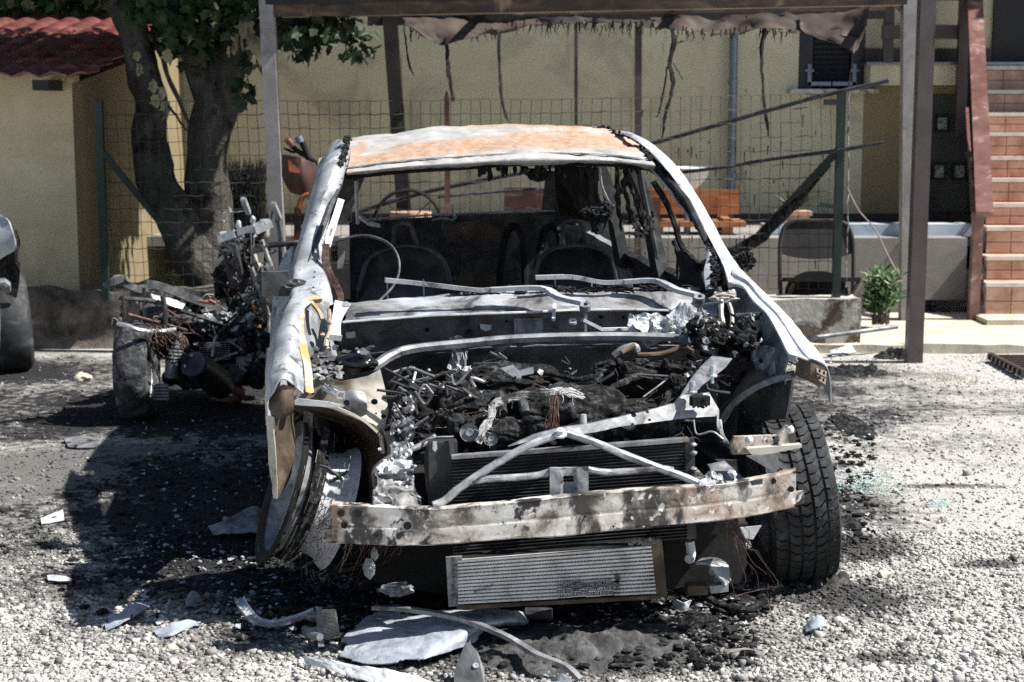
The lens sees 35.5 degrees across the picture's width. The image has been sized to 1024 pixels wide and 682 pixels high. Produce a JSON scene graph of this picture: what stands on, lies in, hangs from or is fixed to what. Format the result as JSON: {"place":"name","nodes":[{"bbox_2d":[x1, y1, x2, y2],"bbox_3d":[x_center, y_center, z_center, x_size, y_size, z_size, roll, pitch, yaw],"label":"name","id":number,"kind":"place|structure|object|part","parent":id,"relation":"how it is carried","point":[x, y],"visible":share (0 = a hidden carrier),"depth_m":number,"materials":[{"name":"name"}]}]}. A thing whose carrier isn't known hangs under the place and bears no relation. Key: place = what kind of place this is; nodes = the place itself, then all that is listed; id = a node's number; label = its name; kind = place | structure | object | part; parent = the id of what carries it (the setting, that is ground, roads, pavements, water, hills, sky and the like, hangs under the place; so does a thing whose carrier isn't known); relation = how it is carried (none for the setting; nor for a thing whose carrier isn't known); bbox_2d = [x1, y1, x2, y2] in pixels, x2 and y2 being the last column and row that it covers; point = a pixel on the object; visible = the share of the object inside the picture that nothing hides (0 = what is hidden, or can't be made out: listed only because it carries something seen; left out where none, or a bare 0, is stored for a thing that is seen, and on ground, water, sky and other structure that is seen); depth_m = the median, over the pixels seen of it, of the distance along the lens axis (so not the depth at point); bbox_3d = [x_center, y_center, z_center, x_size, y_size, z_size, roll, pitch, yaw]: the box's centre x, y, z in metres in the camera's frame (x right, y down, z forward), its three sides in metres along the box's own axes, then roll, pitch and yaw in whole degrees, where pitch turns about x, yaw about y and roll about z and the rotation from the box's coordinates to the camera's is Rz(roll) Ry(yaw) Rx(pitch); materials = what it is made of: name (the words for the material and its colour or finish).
{"place":"outdoors","nodes":[
{"label":"outdoors","id":0,"kind":"place"},
{"bbox_2d":[373,188,441,220],"bbox_3d":[-0.773,-0.796,11.946,0.521,0.686,0.171,0,8,0],"label":"cart wheel","id":1,"kind":"object","parent":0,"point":[427,196],"visible":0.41,"depth_m":11.88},
{"bbox_2d":[437,188,543,198],"bbox_3d":[0.039,-1.113,11.962,1.198,0.094,0.022,0,8,0],"label":"metal rod","id":2,"kind":"object","parent":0,"point":[502,191],"visible":0.58,"depth_m":11.95,"materials":[{"name":"grey metal"}]},
{"bbox_2d":[0,289,1023,681],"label":"ground","id":3,"kind":"structure","parent":0,"point":[916,393],"depth_m":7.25,"materials":[{"name":"grey gravel"}]},
{"bbox_2d":[0,215,34,371],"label":"burnt car","id":4,"kind":"object","parent":3,"relation":"on","point":[16,344],"visible":0.99,"depth_m":10.14,"materials":[{"name":"grey metal"}]},
{"bbox_2d":[41,510,63,523],"bbox_3d":[-1.869,0.721,6.537,0.066,0.027,0.151,5,9,31],"label":"sheet scrap","id":5,"kind":"object","parent":3,"relation":"on","point":[47,519],"visible":1,"depth_m":6.54,"materials":[{"name":"white metal"}]},
{"bbox_2d":[47,575,71,581],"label":"sheet scrap","id":6,"kind":"object","parent":3,"relation":"on","point":[58,578],"visible":1,"depth_m":5.69,"materials":[{"name":"white metal"}]},
{"bbox_2d":[64,436,99,447],"bbox_3d":[-2.173,0.510,8.059,0.180,0.016,0.256,-1,8,-9],"label":"sheet scrap","id":7,"kind":"object","parent":3,"relation":"on","point":[86,442],"visible":1,"depth_m":8.06,"materials":[{"name":"metal"}]},
{"bbox_2d":[73,372,92,381],"bbox_3d":[-2.676,0.226,9.975,0.124,0.065,0.096,0,8,0],"label":"stone","id":8,"kind":"object","parent":3,"relation":"on","point":[81,376],"visible":0.96,"depth_m":9.95,"materials":[{"name":"stone"}]},
{"bbox_2d":[0,0,167,17],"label":"laurel tree","id":9,"kind":"object","parent":3,"relation":"on","point":[48,6],"visible":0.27,"depth_m":14.40,"materials":[{"name":"green plant"}]},
{"bbox_2d":[0,13,185,289],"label":"outbuilding","id":10,"kind":"structure","parent":3,"relation":"on","point":[59,76],"depth_m":11.51,"materials":[{"name":"paint"}]},
{"bbox_2d":[105,601,152,630],"bbox_3d":[-1.276,0.896,5.289,0.124,0.034,0.318,0,8,0],"label":"sheet scrap","id":11,"kind":"object","parent":3,"relation":"on","point":[134,609],"visible":1,"depth_m":5.24,"materials":[{"name":"grey metal"}]},
{"bbox_2d":[164,644,178,651],"bbox_3d":[-1.057,0.954,4.963,0.048,0.028,0.038,0,8,0],"label":"stone","id":12,"kind":"object","parent":3,"relation":"on","point":[172,647],"visible":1,"depth_m":4.95,"materials":[{"name":"stone"}]},
{"bbox_2d":[153,619,198,637],"bbox_3d":[-1.057,0.919,5.129,0.177,0.026,0.091,-6,10,-38],"label":"sheet scrap","id":13,"kind":"object","parent":3,"relation":"on","point":[172,629],"visible":1,"depth_m":5.12,"materials":[{"name":"grey metal"}]},
{"bbox_2d":[27,282,340,348],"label":"stone wall","id":14,"kind":"structure","parent":3,"relation":"on","point":[62,318],"depth_m":11.34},
{"bbox_2d":[94,89,849,299],"bbox_3d":[-0.268,-1.042,11.340,5.255,1.462,0.478,0,8,0],"label":"wire fence","id":15,"kind":"object","parent":14,"relation":"on","point":[103,155],"visible":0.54,"depth_m":11.18,"materials":[{"name":"green metal"}]},
{"bbox_2d":[701,165,831,263],"bbox_3d":[1.815,-0.896,11.520,0.967,0.811,0.123,4,9,24],"label":"charred plank","id":16,"kind":"object","parent":15,"relation":"attached to","point":[782,214],"visible":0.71,"depth_m":11.46,"materials":[{"name":"black wood"}]},
{"bbox_2d":[651,79,888,144],"bbox_3d":[1.770,-1.589,11.169,1.666,0.472,0.068,2,8,14],"label":"metal rod","id":17,"kind":"object","parent":15,"relation":"attached to","point":[803,100],"visible":0.94,"depth_m":11.11,"materials":[{"name":"grey metal"}]},
{"bbox_2d":[681,141,885,173],"bbox_3d":[1.825,-1.287,11.277,1.578,0.256,0.051,3,9,19],"label":"metal rod","id":18,"kind":"object","parent":15,"relation":"attached to","point":[862,146],"visible":0.88,"depth_m":11.21,"materials":[{"name":"grey metal"}]},
{"bbox_2d":[847,187,896,270],"bbox_3d":[2.497,-0.779,11.107,0.382,0.569,0.030,5,9,32],"label":"hanging cable","id":19,"kind":"object","parent":15,"relation":"hanging from","point":[868,221],"visible":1,"depth_m":11.10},
{"bbox_2d":[185,591,202,606],"bbox_3d":[-1.077,0.877,5.418,0.059,0.028,0.128,-2,8,-15],"label":"stone","id":20,"kind":"object","parent":3,"relation":"on","point":[193,598],"visible":1,"depth_m":5.42,"materials":[{"name":"stone"}]},
{"bbox_2d":[103,197,324,420],"bbox_3d":[-1.632,-0.227,9.293,1.008,1.230,1.986,4,9,25],"label":"burnt motorcycle","id":21,"kind":"object","parent":3,"relation":"on","point":[216,346],"visible":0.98,"depth_m":8.91,"materials":[{"name":"metal"}]},
{"bbox_2d":[208,506,260,535],"bbox_3d":[-1.087,0.718,6.361,0.254,0.077,0.238,0,8,0],"label":"sheet scrap","id":22,"kind":"object","parent":3,"relation":"on","point":[246,520],"visible":0.74,"depth_m":6.33,"materials":[{"name":"metal"}]},
{"bbox_2d":[102,0,381,286],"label":"fig tree","id":23,"kind":"object","parent":3,"relation":"on","point":[216,64],"visible":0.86,"depth_m":11.61,"materials":[{"name":"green plant"}]},
{"bbox_2d":[153,568,332,594],"bbox_3d":[-0.933,0.854,5.713,0.700,0.031,0.361,0,8,0],"label":"ash heap","id":24,"kind":"object","parent":3,"relation":"on","point":[227,575],"visible":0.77,"depth_m":5.70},
{"bbox_2d":[227,156,268,243],"bbox_3d":[-2.067,-0.885,12.400,0.422,1.118,0.449,0,8,0],"label":"scorched hedge","id":25,"kind":"object","parent":3,"relation":"on","point":[255,188],"visible":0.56,"depth_m":12.23,"materials":[{"name":"black plant"}]},
{"bbox_2d":[234,596,314,626],"bbox_3d":[-0.794,0.883,5.189,0.306,0.048,0.142,3,9,21],"label":"curved rail","id":26,"kind":"object","parent":3,"relation":"on","point":[249,614],"visible":0.98,"depth_m":5.18,"materials":[{"name":"metal"}]},
{"bbox_2d":[281,135,349,298],"bbox_3d":[-1.080,-0.673,11.088,1.256,1.503,0.583,-7,11,-41],"label":"orange scooter","id":27,"kind":"object","parent":3,"relation":"on","point":[298,173],"visible":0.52,"depth_m":10.61,"materials":[{"name":"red plastic"}]},
{"bbox_2d":[302,607,340,647],"bbox_3d":[-0.605,0.886,5.026,0.132,0.128,0.308,0,8,0],"label":"radiator fragment","id":28,"kind":"object","parent":3,"relation":"on","point":[324,631],"visible":1,"depth_m":4.99,"materials":[{"name":"beige metal"}]},
{"bbox_2d":[303,656,432,681],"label":"torn sheet","id":29,"kind":"object","parent":3,"relation":"on","point":[369,674],"visible":1,"depth_m":4.69,"materials":[{"name":"white metal"}]},
{"bbox_2d":[340,608,528,664],"bbox_3d":[-0.240,0.913,4.952,0.587,0.087,0.441,0,8,0],"label":"bonnet sheet","id":30,"kind":"object","parent":3,"relation":"on","point":[380,638],"visible":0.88,"depth_m":4.96,"materials":[{"name":"grey metal"}]},
{"bbox_2d":[371,605,582,681],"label":"bent bar","id":31,"kind":"object","parent":30,"relation":"on","point":[574,673],"visible":1,"depth_m":4.91,"materials":[{"name":"metal"}]},
{"bbox_2d":[60,415,877,668],"bbox_3d":[-0.172,0.692,6.791,4.320,0.033,4.062,0,8,0],"label":"charred debris","id":32,"kind":"object","parent":3,"relation":"on","point":[699,662],"visible":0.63,"depth_m":5.41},
{"bbox_2d":[454,643,484,681],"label":"mounting plate","id":33,"kind":"object","parent":3,"relation":"on","point":[469,667],"visible":1,"depth_m":4.66,"materials":[{"name":"metal"}]},
{"bbox_2d":[0,0,1023,289],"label":"house","id":34,"kind":"structure","parent":3,"relation":"on","point":[536,72],"depth_m":14.83,"materials":[{"name":"yellow paint"}]},
{"bbox_2d":[787,32,878,93],"bbox_3d":[2.955,-2.861,14.775,0.811,1.141,0.380,0,8,0],"label":"window","id":35,"kind":"structure","parent":34,"relation":"in","point":[824,66],"depth_m":14.78,"materials":[{"name":"metal"}]},
{"bbox_2d":[928,94,973,268],"bbox_3d":[4.095,-1.490,15.003,0.457,1.641,0.093,0,8,0],"label":"door","id":36,"kind":"structure","parent":34,"relation":"in","point":[949,189],"depth_m":14.95,"materials":[{"name":"grey paint"}]},
{"bbox_2d":[991,0,1023,61],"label":"upper door","id":37,"kind":"structure","parent":34,"relation":"in","point":[1008,15],"depth_m":14.70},
{"bbox_2d":[133,357,906,639],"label":"ash flakes","id":38,"kind":"object","parent":3,"relation":"on","point":[258,611],"visible":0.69,"depth_m":5.69,"materials":[{"name":"black"}]},
{"bbox_2d":[255,124,841,615],"bbox_3d":[-0.045,-0.119,7.004,2.058,1.642,4.433,-1,8,-7],"label":"burnt car","id":39,"kind":"object","parent":3,"relation":"on","point":[563,394],"visible":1,"depth_m":5.45,"materials":[{"name":"metal"}]},
{"bbox_3d":[-1.059,-0.055,7.590,0.098,0.649,0.900,-1,8,-7],"label":"door","id":40,"kind":"part","parent":39,"relation":"part of","materials":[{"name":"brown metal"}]},
{"bbox_3d":[-0.877,-0.145,6.488,0.344,1.136,1.311,0,8,0],"label":"door","id":41,"kind":"part","parent":39,"relation":"part of","materials":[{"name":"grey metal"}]},
{"bbox_3d":[0.666,-0.086,7.799,0.101,0.651,0.900,-1,8,-7],"label":"door","id":42,"kind":"part","parent":39,"relation":"part of","materials":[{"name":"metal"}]},
{"bbox_3d":[0.744,-0.185,6.679,0.231,1.162,1.290,-1,8,-8],"label":"door","id":43,"kind":"part","parent":39,"relation":"part of","materials":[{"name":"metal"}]},
{"bbox_2d":[552,674,571,681],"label":"sheet scrap","id":44,"kind":"object","parent":3,"relation":"on","point":[561,678],"visible":1,"depth_m":4.64,"materials":[{"name":"grey metal"}]},
{"bbox_2d":[461,616,696,678],"bbox_3d":[0.198,0.926,5.046,0.865,0.072,0.718,0,8,0],"label":"ash heap","id":45,"kind":"object","parent":3,"relation":"on","point":[605,642],"visible":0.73,"depth_m":4.94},
{"bbox_2d":[517,606,552,619],"bbox_3d":[0.074,0.872,5.164,0.114,0.040,0.083,1,8,7],"label":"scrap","id":46,"kind":"object","parent":45,"relation":"on","point":[537,613],"visible":0.96,"depth_m":5.13,"materials":[{"name":"metal"}]},
{"bbox_2d":[258,0,936,362],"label":"carport","id":47,"kind":"object","parent":3,"relation":"on","point":[445,23],"visible":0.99,"depth_m":11.40,"materials":[{"name":"paint"}]},
{"bbox_2d":[351,166,553,215],"bbox_3d":[-0.412,-1.145,12.042,1.639,0.426,0.066,1,8,7],"label":"metal rod","id":48,"kind":"object","parent":47,"relation":"attached to","point":[440,188],"visible":0.48,"depth_m":12.03,"materials":[{"name":"grey metal"}]},
{"bbox_2d":[338,235,966,311],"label":"terrace wall","id":49,"kind":"structure","parent":3,"relation":"on","point":[946,268],"depth_m":12.94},
{"bbox_2d":[760,222,971,235],"bbox_3d":[2.936,-0.927,13.281,1.717,0.100,0.220,0,8,0],"label":"coping","id":50,"kind":"object","parent":49,"relation":"on","point":[934,228],"visible":0.57,"depth_m":13.17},
{"bbox_2d":[770,186,816,223],"bbox_3d":[2.336,-1.096,13.297,0.396,0.398,0.248,0,8,0],"label":"flower pot","id":51,"kind":"object","parent":50,"relation":"on","point":[804,214],"visible":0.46,"depth_m":13.20,"materials":[{"name":"ceramic"}]},
{"bbox_2d":[672,598,691,610],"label":"sheet scrap","id":52,"kind":"object","parent":3,"relation":"on","point":[679,605],"visible":1,"depth_m":5.34,"materials":[{"name":"white metal"}]},
{"bbox_2d":[651,612,739,630],"bbox_3d":[0.593,0.912,5.233,0.301,0.051,0.122,0,8,0],"label":"ash heap","id":53,"kind":"object","parent":3,"relation":"on","point":[699,619],"visible":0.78,"depth_m":5.20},
{"bbox_2d":[711,588,759,602],"bbox_3d":[0.773,0.874,5.523,0.202,0.045,0.122,0,8,0],"label":"ash heap","id":54,"kind":"object","parent":3,"relation":"on","point":[748,597],"visible":0.61,"depth_m":5.49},
{"bbox_2d":[706,595,769,613],"bbox_3d":[0.749,0.874,5.304,0.213,0.047,0.084,1,8,10],"label":"burnt hose","id":55,"kind":"object","parent":3,"relation":"on","point":[728,608],"visible":0.98,"depth_m":5.29,"materials":[{"name":"black rubber"}]},
{"bbox_2d":[725,648,763,655],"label":"sheet scrap","id":56,"kind":"object","parent":3,"relation":"on","point":[758,652],"visible":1,"depth_m":4.92,"materials":[{"name":"beige metal"}]},
{"bbox_2d":[768,294,861,343],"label":"garden wall","id":57,"kind":"structure","parent":3,"relation":"on","point":[815,314],"depth_m":11.19,"materials":[{"name":"concrete"}]},
{"bbox_2d":[805,615,825,631],"bbox_3d":[0.984,0.918,5.179,0.066,0.028,0.120,1,8,9],"label":"sheet scrap","id":58,"kind":"object","parent":3,"relation":"on","point":[815,622],"visible":1,"depth_m":5.17,"materials":[{"name":"grey metal"}]},
{"bbox_2d":[801,569,850,588],"bbox_3d":[1.121,0.831,5.743,0.182,0.067,0.282,0,8,0],"label":"ash heap","id":59,"kind":"object","parent":3,"relation":"on","point":[829,581],"visible":0.41,"depth_m":5.66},
{"bbox_2d":[813,386,866,395],"bbox_3d":[1.971,0.293,9.613,0.321,0.046,0.302,0,8,0],"label":"ash heap","id":60,"kind":"object","parent":3,"relation":"on","point":[842,391],"visible":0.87,"depth_m":9.55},
{"bbox_2d":[829,342,856,355],"bbox_3d":[2.319,0.053,11.102,0.388,0.064,0.093,-6,10,-37],"label":"sheet scrap","id":61,"kind":"object","parent":3,"relation":"on","point":[847,349],"visible":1,"depth_m":11.06,"materials":[{"name":"white metal"}]},
{"bbox_2d":[841,515,864,530],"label":"ash heap","id":62,"kind":"object","parent":3,"relation":"on","point":[848,520],"visible":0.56,"depth_m":6.46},
{"bbox_2d":[830,412,877,440],"bbox_3d":[1.823,0.445,8.544,0.202,0.046,0.801,0,8,0],"label":"ash heap","id":63,"kind":"object","parent":3,"relation":"on","point":[862,429],"visible":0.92,"depth_m":8.47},
{"bbox_2d":[827,363,887,377],"bbox_3d":[2.199,0.180,10.304,0.441,0.076,0.362,0,8,0],"label":"ash heap","id":64,"kind":"object","parent":3,"relation":"on","point":[857,371],"visible":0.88,"depth_m":10.23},
{"bbox_2d":[877,570,890,577],"bbox_3d":[1.339,0.840,5.763,0.051,0.030,0.046,0,8,0],"label":"stone","id":65,"kind":"object","parent":3,"relation":"on","point":[884,573],"visible":1,"depth_m":5.75,"materials":[{"name":"stone"}]},
{"bbox_2d":[873,347,904,359],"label":"ash heap","id":66,"kind":"object","parent":3,"relation":"on","point":[890,353],"visible":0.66,"depth_m":10.90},
{"bbox_2d":[822,424,965,508],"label":"glass crumbs","id":67,"kind":"object","parent":3,"relation":"on","point":[927,501],"visible":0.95,"depth_m":7.14,"materials":[{"name":"glass"}]},
{"bbox_2d":[811,334,1023,353],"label":"kerb","id":68,"kind":"structure","parent":3,"relation":"on","point":[969,344],"depth_m":11.15,"materials":[{"name":"concrete"}]},
{"bbox_2d":[805,324,897,340],"bbox_3d":[2.305,-0.055,10.940,0.775,0.082,0.032,-3,9,-21],"label":"steel pipe","id":69,"kind":"object","parent":68,"relation":"on","point":[850,332],"visible":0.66,"depth_m":10.93,"materials":[{"name":"grey metal"}]},
{"bbox_2d":[950,613,964,622],"bbox_3d":[1.464,0.911,5.262,0.049,0.029,0.034,0,8,0],"label":"stone","id":70,"kind":"object","parent":3,"relation":"on","point":[958,618],"visible":1,"depth_m":5.25,"materials":[{"name":"stone"}]},
{"bbox_2d":[974,66,1023,324],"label":"staircase","id":71,"kind":"structure","parent":3,"relation":"on","point":[1002,288],"depth_m":13.19,"materials":[{"name":"ceramic"}]},
{"bbox_2d":[953,0,993,319],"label":"stair railing","id":72,"kind":"object","parent":71,"relation":"attached to","point":[971,70],"visible":0.96,"depth_m":13.28,"materials":[{"name":"red paint"}]},
{"bbox_2d":[987,352,1023,377],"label":"floor grate","id":73,"kind":"object","parent":3,"relation":"on","point":[1014,364],"visible":1,"depth_m":10.47,"materials":[{"name":"brown metal"}]},
{"bbox_2d":[504,187,543,212],"bbox_3d":[0.144,-1.095,13.473,0.510,0.376,0.448,0,8,0],"label":"brick stack","id":74,"kind":"object","parent":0,"point":[523,201],"visible":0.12,"depth_m":13.64,"materials":[{"name":"orange brick"}]},
{"bbox_2d":[147,222,970,245],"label":"terrace","id":75,"kind":"structure","parent":0,"point":[342,229],"depth_m":13.77,"materials":[{"name":"grey concrete"}]},
{"bbox_2d":[390,211,431,219],"bbox_3d":[-0.772,-0.738,12.217,0.314,0.494,0.314,0,8,0],"label":"stack","id":76,"kind":"object","parent":75,"relation":"on","point":[394,213],"visible":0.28,"depth_m":12.10,"materials":[{"name":"tile"}]},
{"bbox_2d":[677,166,709,233],"bbox_3d":[1.466,-1.176,13.367,0.440,0.555,0.440,0,8,0],"label":"basin","id":77,"kind":"object","parent":75,"relation":"on","point":[695,176],"visible":0.32,"depth_m":13.24,"materials":[{"name":"white ceramic"}]},
{"bbox_2d":[641,189,745,234],"bbox_3d":[1.495,-1.086,13.475,0.896,0.358,0.448,0,8,0],"label":"garden bench","id":78,"kind":"object","parent":75,"relation":"on","point":[717,200],"visible":0.5,"depth_m":13.64,"materials":[{"name":"orange wood"}]},
{"bbox_2d":[864,351,1014,390],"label":"gravel","id":79,"kind":"structure","parent":0,"point":[937,378],"depth_m":10.08,"materials":[{"name":"grey gravel"}]},
{"bbox_2d":[860,312,1023,342],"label":"path","id":80,"kind":"structure","parent":0,"point":[947,323],"depth_m":12.11,"materials":[{"name":"beige concrete"}]},
{"bbox_2d":[778,219,860,295],"bbox_3d":[2.236,-0.526,11.629,0.571,0.705,0.536,0,8,0],"label":"folding chair","id":81,"kind":"object","parent":80,"relation":"on","point":[790,239],"visible":0.71,"depth_m":11.74,"materials":[{"name":"metal"}]},
{"bbox_2d":[860,261,906,324],"bbox_3d":[2.781,-0.365,11.923,0.403,0.484,0.414,0,8,0],"label":"oleander bush","id":82,"kind":"object","parent":80,"relation":"on","point":[881,295],"visible":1,"depth_m":11.83,"materials":[{"name":"green plant"}]}
]}

